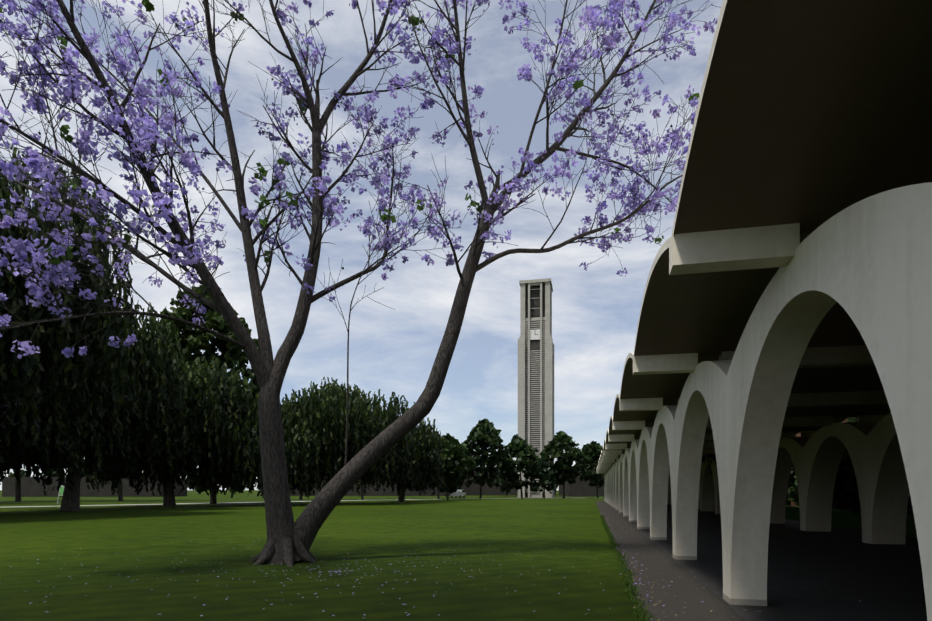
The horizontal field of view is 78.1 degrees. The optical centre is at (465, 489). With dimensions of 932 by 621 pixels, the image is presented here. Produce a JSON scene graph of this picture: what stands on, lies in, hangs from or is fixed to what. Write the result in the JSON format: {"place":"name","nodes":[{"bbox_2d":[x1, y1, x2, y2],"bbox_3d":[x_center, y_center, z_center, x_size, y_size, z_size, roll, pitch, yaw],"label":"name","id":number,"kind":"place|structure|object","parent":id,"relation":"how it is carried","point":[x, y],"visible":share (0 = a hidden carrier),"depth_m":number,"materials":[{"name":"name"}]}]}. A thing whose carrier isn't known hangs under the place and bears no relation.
{"place":"outdoors","nodes":[
{"label":"outdoors","id":0,"kind":"place"},
{"bbox_2d":[59,487,63,494],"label":"map sign panel","id":1,"kind":"object","parent":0,"point":[61,490],"visible":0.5,"depth_m":72.96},
{"bbox_2d":[13,498,500,506],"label":"path","id":2,"kind":"structure","parent":0,"point":[227,502],"depth_m":72.86,"materials":[{"name":"concrete"}]},
{"bbox_2d":[0,0,722,489],"label":"sky","id":3,"kind":"structure","parent":0,"point":[596,310],"materials":[{"name":"blue"}]},
{"bbox_2d":[0,490,745,620],"bbox_3d":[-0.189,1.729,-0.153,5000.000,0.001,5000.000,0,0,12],"label":"lawn","id":4,"kind":"structure","parent":0,"point":[386,531],"depth_m":13.50,"materials":[{"name":"green plant"}]},
{"bbox_2d":[2,467,604,496],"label":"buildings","id":5,"kind":"structure","parent":4,"relation":"on","point":[31,487],"depth_m":154.11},
{"bbox_2d":[8,539,705,616],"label":"fallen petals","id":6,"kind":"object","parent":4,"relation":"on","point":[319,576],"visible":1,"depth_m":11.64,"materials":[{"name":"purple plant"}]},
{"bbox_2d":[0,0,716,566],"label":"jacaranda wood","id":7,"kind":"object","parent":4,"relation":"on","point":[288,542],"visible":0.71,"depth_m":14.25,"materials":[{"name":"purple plant"}]},
{"bbox_2d":[0,0,717,440],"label":"tree blossoms","id":8,"kind":"object","parent":7,"relation":"attached to","point":[194,168],"visible":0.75,"depth_m":14.36,"materials":[{"name":"purple plant"}]},
{"bbox_2d":[0,144,913,516],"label":"trees","id":9,"kind":"object","parent":4,"relation":"on","point":[144,404],"depth_m":52.10,"materials":[{"name":"green plant"}]},
{"bbox_2d":[450,490,465,498],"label":"car","id":10,"kind":"object","parent":4,"relation":"on","point":[458,493],"depth_m":114.00,"materials":[{"name":"silver metal"}]},
{"bbox_2d":[600,515,660,620],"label":"fringe grass","id":11,"kind":"structure","parent":4,"relation":"on","point":[627,571],"depth_m":10.84,"materials":[{"name":"green plant"}]},
{"bbox_2d":[596,501,744,620],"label":"asphalt apron","id":12,"kind":"object","parent":4,"relation":"on","point":[682,588],"visible":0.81,"depth_m":10.59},
{"bbox_2d":[601,512,860,620],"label":"fallen petals","id":13,"kind":"object","parent":12,"relation":"on","point":[667,582],"visible":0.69,"depth_m":10.33,"materials":[{"name":"purple plant"}]},
{"bbox_2d":[714,501,917,538],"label":"wall","id":14,"kind":"structure","parent":4,"relation":"on","point":[845,518],"depth_m":26.09,"materials":[{"name":"grey concrete"}]},
{"bbox_2d":[518,278,553,497],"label":"bell tower","id":15,"kind":"structure","parent":0,"point":[546,369],"depth_m":129.40,"materials":[{"name":"beige concrete"}]},
{"bbox_2d":[530,329,539,339],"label":"clock","id":16,"kind":"object","parent":15,"relation":"attached to","point":[533,336],"visible":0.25,"depth_m":129.28,"materials":[{"name":"white"}]},
{"bbox_2d":[604,501,926,620],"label":"arcade floor","id":17,"kind":"structure","parent":0,"point":[882,582],"depth_m":11.83,"materials":[{"name":"grey concrete"}]},
{"bbox_2d":[596,0,931,620],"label":"arcade","id":18,"kind":"object","parent":17,"relation":"on","point":[866,264],"visible":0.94,"depth_m":6.53},
{"bbox_2d":[605,501,869,605],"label":"column bases","id":19,"kind":"object","parent":18,"relation":"on","point":[750,602],"visible":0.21,"depth_m":8.99,"materials":[{"name":"paint"}]},
{"bbox_2d":[596,0,931,472],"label":"arcade vault soffits","id":20,"kind":"object","parent":18,"relation":"attached to","point":[813,115],"visible":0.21,"depth_m":5.07,"materials":[{"name":"beige concrete"}]},
{"bbox_2d":[667,345,909,543],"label":"arcade inner row","id":21,"kind":"object","parent":17,"relation":"on","point":[874,450],"visible":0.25,"depth_m":19.07,"materials":[{"name":"beige concrete"}]},
{"bbox_2d":[791,419,847,505],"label":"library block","id":22,"kind":"structure","parent":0,"point":[792,502],"depth_m":47.48,"materials":[{"name":"concrete"}]}
]}

